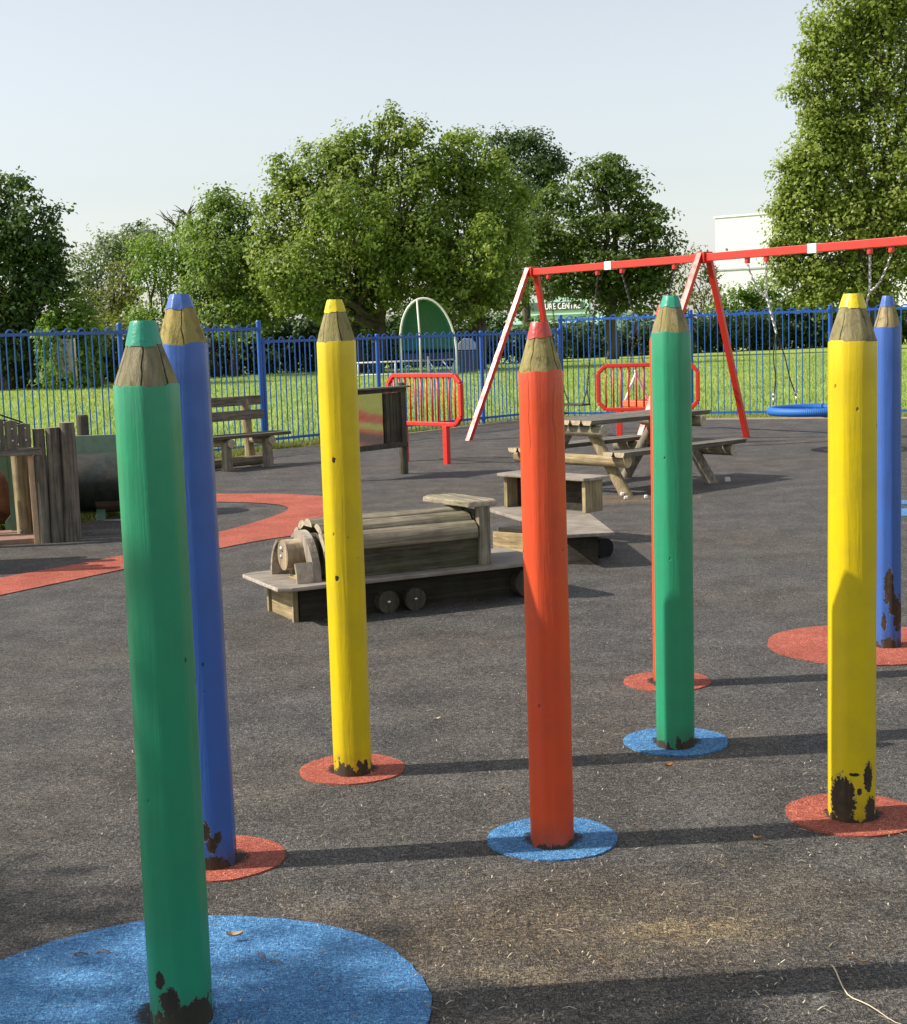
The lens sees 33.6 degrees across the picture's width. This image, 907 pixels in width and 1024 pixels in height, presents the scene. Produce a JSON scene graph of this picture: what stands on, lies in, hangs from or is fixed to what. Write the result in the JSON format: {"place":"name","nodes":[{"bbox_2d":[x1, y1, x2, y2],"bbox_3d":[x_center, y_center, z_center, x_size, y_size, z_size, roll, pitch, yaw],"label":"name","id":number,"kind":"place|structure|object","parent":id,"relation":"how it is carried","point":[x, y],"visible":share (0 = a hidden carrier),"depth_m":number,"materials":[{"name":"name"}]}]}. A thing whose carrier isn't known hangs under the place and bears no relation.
{"place":"outdoors","nodes":[
{"label":"outdoors","id":0,"kind":"place"},
{"bbox_2d":[81,444,320,523],"bbox_3d":[2.086,0.629,7.680,23.020,0.001,39.914,-2,7,0],"label":"soil edge","id":1,"kind":"object","parent":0,"point":[217,458],"visible":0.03,"depth_m":20.87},
{"bbox_2d":[261,328,561,442],"bbox_3d":[-0.409,-2.158,25.014,0.141,1.666,7.582,4,9,40],"label":"bow top fence","id":2,"kind":"object","parent":1,"relation":"on","point":[377,338],"visible":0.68,"depth_m":24.72,"materials":[{"name":"blue metal"}]},
{"bbox_2d":[0,419,906,1023],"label":"playground surface","id":3,"kind":"object","parent":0,"point":[64,655],"visible":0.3,"depth_m":5.46,"materials":[{"name":"rubber"}]},
{"bbox_2d":[0,414,81,544],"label":"timber playhouse","id":4,"kind":"object","parent":3,"relation":"on","point":[33,509],"visible":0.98,"depth_m":12.24,"materials":[{"name":"brown wood"}]},
{"bbox_2d":[33,415,119,520],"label":"crawl tunnel","id":5,"kind":"structure","parent":3,"relation":"on","point":[97,469],"depth_m":13.82,"materials":[{"name":"green plastic"}]},
{"bbox_2d":[0,494,323,594],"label":"red track","id":6,"kind":"structure","parent":3,"relation":"on","point":[286,522],"depth_m":12.36,"materials":[{"name":"rubber"}]},
{"bbox_2d":[0,915,431,1023],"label":"floor disc","id":7,"kind":"object","parent":3,"relation":"on","point":[357,964],"visible":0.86,"depth_m":3.76,"materials":[{"name":"blue rubber"}]},
{"bbox_2d":[74,949,113,954],"bbox_3d":[-0.939,1.155,3.946,0.109,0.015,0.046,-2,7,0],"label":"twig","id":8,"kind":"object","parent":7,"relation":"on","point":[95,953],"visible":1,"depth_m":3.94,"materials":[{"name":"wood"}]},
{"bbox_2d":[113,320,212,1023],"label":"pencil post","id":9,"kind":"object","parent":7,"relation":"on","point":[149,438],"visible":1,"depth_m":3.39,"materials":[{"name":"green paint"}]},
{"bbox_2d":[226,930,242,935],"bbox_3d":[-0.582,1.119,3.992,0.045,0.016,0.015,-2,13,-6],"label":"dry leaf","id":10,"kind":"object","parent":7,"relation":"on","point":[232,933],"visible":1,"depth_m":3.99,"materials":[{"name":"beige plant"}]},
{"bbox_2d":[257,952,282,963],"bbox_3d":[-0.469,1.149,3.861,0.112,0.015,0.016,4,9,39],"label":"twig","id":11,"kind":"object","parent":7,"relation":"on","point":[265,959],"visible":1,"depth_m":3.87,"materials":[{"name":"wood"}]},
{"bbox_2d":[206,835,285,882],"bbox_3d":[-0.724,1.081,4.649,0.413,0.026,0.411,-2,7,0],"label":"floor disc","id":12,"kind":"object","parent":3,"relation":"on","point":[261,855],"visible":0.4,"depth_m":4.61,"materials":[{"name":"red rubber"}]},
{"bbox_2d":[160,294,236,869],"bbox_3d":[-0.769,0.243,4.505,0.154,1.775,0.146,-2,7,0],"label":"pencil post","id":13,"kind":"object","parent":12,"relation":"on","point":[184,342],"visible":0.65,"depth_m":4.44,"materials":[{"name":"blue paint"}]},
{"bbox_2d":[211,395,290,470],"bbox_3d":[-2.763,-0.973,18.855,1.420,0.927,0.583,-8,9,-44],"label":"timber bench","id":14,"kind":"object","parent":3,"relation":"on","point":[245,414],"visible":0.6,"depth_m":18.96,"materials":[{"name":"brown wood"}]},
{"bbox_2d":[299,754,404,784],"bbox_3d":[-0.375,0.961,5.561,0.391,0.026,0.392,-2,7,0],"label":"floor disc","id":15,"kind":"object","parent":3,"relation":"on","point":[321,770],"visible":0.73,"depth_m":5.51,"materials":[{"name":"red rubber"}]},
{"bbox_2d":[317,299,371,776],"bbox_3d":[-0.394,0.126,5.418,0.141,1.768,0.139,-2,7,0],"label":"pencil post","id":16,"kind":"object","parent":15,"relation":"on","point":[341,490],"visible":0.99,"depth_m":5.36,"materials":[{"name":"yellow paint"}]},
{"bbox_2d":[243,493,523,622],"bbox_3d":[-0.327,0.251,8.949,1.750,0.618,0.690,-5,8,-26],"label":"play train engine","id":17,"kind":"object","parent":3,"relation":"on","point":[416,559],"visible":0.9,"depth_m":8.75,"materials":[{"name":"brown wood"}]},
{"bbox_2d":[358,381,410,473],"bbox_3d":[-0.852,-0.902,16.938,0.182,1.100,1.024,4,9,40],"label":"mirror panel","id":18,"kind":"object","parent":3,"relation":"on","point":[382,418],"visible":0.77,"depth_m":16.99,"materials":[{"name":"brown wood"}]},
{"bbox_2d":[386,373,463,463],"bbox_3d":[-0.360,-1.156,18.748,0.060,1.148,1.415,-8,9,-42],"label":"swing barrier","id":19,"kind":"object","parent":3,"relation":"on","point":[445,426],"visible":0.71,"depth_m":18.50,"materials":[{"name":"red metal"}]},
{"bbox_2d":[0,436,906,1023],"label":"dry litter","id":20,"kind":"object","parent":3,"relation":"on","point":[544,886],"visible":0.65,"depth_m":4.10,"materials":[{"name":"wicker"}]},
{"bbox_2d":[490,470,613,564],"bbox_3d":[0.727,0.031,10.953,0.913,0.515,1.906,-2,7,-1],"label":"play train wagon","id":21,"kind":"object","parent":3,"relation":"on","point":[586,545],"visible":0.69,"depth_m":10.84,"materials":[{"name":"brown wood"}]},
{"bbox_2d":[487,817,617,861],"bbox_3d":[0.311,1.037,4.732,0.411,0.026,0.411,-2,7,0],"label":"floor disc","id":22,"kind":"object","parent":3,"relation":"on","point":[598,839],"visible":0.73,"depth_m":4.68,"materials":[{"name":"blue rubber"}]},
{"bbox_2d":[518,322,573,849],"bbox_3d":[0.283,0.257,4.589,0.135,1.661,0.135,-2,7,0],"label":"pencil post","id":23,"kind":"object","parent":22,"relation":"on","point":[543,487],"visible":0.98,"depth_m":4.53,"materials":[{"name":"red paint"}]},
{"bbox_2d":[598,958,623,969],"bbox_3d":[0.396,1.133,3.769,0.078,0.015,0.008,4,9,40],"label":"twig","id":24,"kind":"object","parent":3,"relation":"on","point":[610,964],"visible":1,"depth_m":3.77,"materials":[{"name":"wood"}]},
{"bbox_2d":[508,409,746,495],"bbox_3d":[1.774,-0.595,15.250,1.920,0.789,1.560,-8,9,-43],"label":"picnic table","id":25,"kind":"object","parent":3,"relation":"on","point":[629,453],"visible":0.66,"depth_m":14.88,"materials":[{"name":"brown wood"}]},
{"bbox_2d":[596,363,699,435],"bbox_3d":[2.648,-1.457,20.468,1.415,1.148,0.060,0,7,17],"label":"swing barrier","id":26,"kind":"object","parent":3,"relation":"on","point":[629,408],"visible":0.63,"depth_m":20.52,"materials":[{"name":"red metal"}]},
{"bbox_2d":[408,417,906,434],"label":"edging kerb","id":27,"kind":"structure","parent":3,"relation":"on","point":[706,419],"depth_m":25.20,"materials":[{"name":"concrete"}]},
{"bbox_2d":[624,672,710,691],"bbox_3d":[0.962,0.773,6.776,0.390,0.026,0.391,-2,7,0],"label":"floor disc","id":28,"kind":"object","parent":3,"relation":"on","point":[642,681],"visible":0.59,"depth_m":6.75,"materials":[{"name":"red rubber"}]},
{"bbox_2d":[649,305,659,685],"bbox_3d":[0.937,-0.040,6.616,0.140,1.731,0.134,-2,7,0],"label":"pencil post","id":29,"kind":"object","parent":28,"relation":"on","point":[652,526],"visible":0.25,"depth_m":6.60,"materials":[{"name":"red paint"}]},
{"bbox_2d":[623,728,727,756],"bbox_3d":[0.856,0.894,5.785,0.402,0.026,0.402,-2,7,0],"label":"floor disc","id":30,"kind":"object","parent":3,"relation":"on","point":[707,741],"visible":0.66,"depth_m":5.74,"materials":[{"name":"blue rubber"}]},
{"bbox_2d":[651,295,694,749],"bbox_3d":[0.823,0.072,5.632,0.151,1.748,0.147,-2,7,0],"label":"pencil post","id":31,"kind":"object","parent":30,"relation":"on","point":[672,488],"visible":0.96,"depth_m":5.57,"materials":[{"name":"green paint"}]},
{"bbox_2d":[465,236,906,440],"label":"swing set","id":32,"kind":"object","parent":3,"relation":"on","point":[697,259],"visible":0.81,"depth_m":20.53,"materials":[{"name":"red paint"}]},
{"bbox_2d":[548,275,598,405],"bbox_3d":[1.790,-2.531,22.298,0.170,1.895,1.161,-7,8,-35],"label":"flat swing","id":33,"kind":"object","parent":32,"relation":"hanging from","point":[578,404],"visible":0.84,"depth_m":22.19,"materials":[{"name":"black rubber"}]},
{"bbox_2d":[621,269,674,406],"bbox_3d":[2.728,-2.409,20.968,0.480,1.885,1.098,-7,8,-35],"label":"cradle swing","id":34,"kind":"object","parent":32,"relation":"hanging from","point":[633,403],"visible":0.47,"depth_m":21.18,"materials":[{"name":"orange plastic"}]},
{"bbox_2d":[747,253,891,417],"bbox_3d":[4.465,-2.152,18.510,1.324,1.931,1.887,-2,7,0],"label":"basket swing","id":35,"kind":"object","parent":32,"relation":"hanging from","point":[805,410],"visible":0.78,"depth_m":18.55,"materials":[{"name":"blue plastic"}]},
{"bbox_2d":[767,625,906,665],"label":"floor disc","id":36,"kind":"object","parent":3,"relation":"on","point":[810,644],"visible":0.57,"depth_m":7.37,"materials":[{"name":"red rubber"}]},
{"bbox_2d":[874,295,900,647],"bbox_3d":[2.095,-0.162,7.253,0.133,1.749,0.131,-2,7,0],"label":"pencil post","id":37,"kind":"object","parent":36,"relation":"on","point":[887,328],"visible":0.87,"depth_m":7.20,"materials":[{"name":"blue paint"}]},
{"bbox_2d":[785,794,906,837],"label":"floor disc","id":38,"kind":"object","parent":3,"relation":"on","point":[890,817],"visible":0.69,"depth_m":4.81,"materials":[{"name":"red rubber"}]},
{"bbox_2d":[828,293,877,822],"bbox_3d":[1.259,0.178,4.746,0.154,1.718,0.151,-2,7,0],"label":"pencil post","id":39,"kind":"object","parent":38,"relation":"on","point":[852,453],"visible":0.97,"depth_m":4.68,"materials":[{"name":"yellow paint"}]},
{"bbox_2d":[846,954,882,965],"bbox_3d":[1.024,1.115,3.744,0.092,0.015,0.008,2,8,31],"label":"twig","id":40,"kind":"object","parent":3,"relation":"on","point":[861,960],"visible":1,"depth_m":3.75,"materials":[{"name":"wood"}]},
{"bbox_2d":[831,964,900,1023],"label":"twig","id":41,"kind":"object","parent":3,"relation":"on","point":[857,999],"visible":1,"depth_m":3.53,"materials":[{"name":"beige wood"}]},
{"bbox_2d":[901,500,906,515],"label":"blue floor marking","id":42,"kind":"object","parent":3,"relation":"on","point":[903,511],"visible":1,"depth_m":12.58,"materials":[{"name":"rubber"}]},
{"bbox_2d":[0,340,906,455],"bbox_3d":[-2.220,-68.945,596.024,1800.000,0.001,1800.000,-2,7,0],"label":"grass field","id":43,"kind":"structure","parent":0,"point":[765,352],"depth_m":44.13,"materials":[{"name":"green plant"}]},
{"bbox_2d":[0,165,89,390],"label":"dark tree","id":44,"kind":"object","parent":43,"relation":"on","point":[23,250],"visible":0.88,"depth_m":56.61,"materials":[{"name":"green plant"}]},
{"bbox_2d":[51,338,77,388],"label":"notice board","id":45,"kind":"object","parent":43,"relation":"on","point":[68,347],"visible":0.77,"depth_m":55.63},
{"bbox_2d":[29,286,110,389],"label":"bright bush","id":46,"kind":"object","parent":43,"relation":"on","point":[58,321],"visible":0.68,"depth_m":56.17,"materials":[{"name":"green plant"}]},
{"bbox_2d":[59,217,165,334],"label":"grey willow","id":47,"kind":"object","parent":43,"relation":"on","point":[112,252],"visible":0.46,"depth_m":94.07,"materials":[{"name":"green plant"}]},
{"bbox_2d":[12,310,217,388],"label":"hedge","id":48,"kind":"object","parent":43,"relation":"on","point":[109,362],"visible":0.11,"depth_m":63.55,"materials":[{"name":"green plant"}]},
{"bbox_2d":[88,252,153,337],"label":"olive tree","id":49,"kind":"object","parent":43,"relation":"on","point":[121,297],"visible":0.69,"depth_m":78.89,"materials":[{"name":"green leaf"},{"name":"bark"}]},
{"bbox_2d":[102,219,151,321],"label":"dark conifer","id":50,"kind":"object","parent":43,"relation":"on","point":[132,230],"visible":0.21,"depth_m":106.01,"materials":[{"name":"green plant"}]},
{"bbox_2d":[0,320,265,450],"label":"bow top fence","id":51,"kind":"object","parent":43,"relation":"on","point":[119,331],"visible":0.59,"depth_m":19.91,"materials":[{"name":"blue metal"}]},
{"bbox_2d":[117,220,220,328],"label":"bushy tree","id":52,"kind":"object","parent":43,"relation":"on","point":[141,314],"visible":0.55,"depth_m":70.69,"materials":[{"name":"green plant"}]},
{"bbox_2d":[140,203,197,309],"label":"bare top tree","id":53,"kind":"object","parent":43,"relation":"on","point":[170,220],"visible":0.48,"depth_m":84.50,"materials":[{"name":"green plant"}]},
{"bbox_2d":[172,181,279,377],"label":"birch tree","id":54,"kind":"object","parent":43,"relation":"on","point":[214,286],"visible":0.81,"depth_m":65.98,"materials":[{"name":"green plant"}]},
{"bbox_2d":[231,99,469,373],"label":"sycamore tree","id":55,"kind":"object","parent":43,"relation":"on","point":[304,281],"visible":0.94,"depth_m":63.72,"materials":[{"name":"green plant"}]},
{"bbox_2d":[199,299,564,375],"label":"hedge","id":56,"kind":"object","parent":43,"relation":"on","point":[306,329],"visible":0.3,"depth_m":72.00,"materials":[{"name":"green plant"}]},
{"bbox_2d":[357,359,455,376],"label":"rail","id":57,"kind":"object","parent":43,"relation":"on","point":[394,362],"visible":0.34,"depth_m":60.68,"materials":[{"name":"white metal"}]},
{"bbox_2d":[399,297,457,373],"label":"dome shelter","id":58,"kind":"object","parent":43,"relation":"on","point":[422,315],"visible":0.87,"depth_m":60.20,"materials":[{"name":"green metal"}]},
{"bbox_2d":[0,411,906,530],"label":"edge grass","id":59,"kind":"structure","parent":43,"relation":"on","point":[87,516],"depth_m":22.49,"materials":[{"name":"green plant"}]},
{"bbox_2d":[389,123,540,369],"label":"sycamore tree","id":60,"kind":"object","parent":43,"relation":"on","point":[478,287],"visible":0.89,"depth_m":64.63,"materials":[{"name":"green plant"}]},
{"bbox_2d":[458,338,476,372],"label":"litter bin","id":61,"kind":"object","parent":43,"relation":"on","point":[467,355],"visible":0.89,"depth_m":61.38,"materials":[{"name":"grey metal"}]},
{"bbox_2d":[466,121,585,327],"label":"dark tree","id":62,"kind":"object","parent":43,"relation":"on","point":[543,164],"visible":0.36,"depth_m":89.46,"materials":[{"name":"green plant"}]},
{"bbox_2d":[508,151,688,358],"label":"maple tree","id":63,"kind":"object","parent":43,"relation":"on","point":[609,179],"visible":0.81,"depth_m":78.26,"materials":[{"name":"green plant"}]},
{"bbox_2d":[671,242,725,348],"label":"thin tree","id":64,"kind":"object","parent":43,"relation":"on","point":[704,291],"visible":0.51,"depth_m":102.77,"materials":[{"name":"green plant"}]},
{"bbox_2d":[515,298,906,358],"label":"hedge","id":65,"kind":"object","parent":43,"relation":"on","point":[792,327],"visible":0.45,"depth_m":91.12,"materials":[{"name":"green plant"}]},
{"bbox_2d":[558,304,906,416],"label":"bow top fence","id":66,"kind":"object","parent":43,"relation":"on","point":[829,310],"visible":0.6,"depth_m":26.48,"materials":[{"name":"blue metal"}]},
{"bbox_2d":[700,273,794,349],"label":"round bush","id":67,"kind":"object","parent":43,"relation":"on","point":[744,296],"visible":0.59,"depth_m":94.67,"materials":[{"name":"green plant"}]},
{"bbox_2d":[755,0,906,328],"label":"plane tree","id":68,"kind":"object","parent":43,"relation":"on","point":[861,207],"visible":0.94,"depth_m":81.59,"materials":[{"name":"green plant"}]},
{"bbox_2d":[0,0,906,338],"label":"sky","id":69,"kind":"structure","parent":0,"point":[116,109],"materials":[{"name":"blue"}]},
{"bbox_2d":[486,279,652,329],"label":"shop building","id":70,"kind":"structure","parent":0,"point":[567,309],"depth_m":114.41,"materials":[{"name":"white glass"}]},
{"bbox_2d":[714,209,906,339],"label":"white building","id":71,"kind":"structure","parent":0,"point":[735,232],"depth_m":126.83,"materials":[{"name":"white paint"}]}
]}

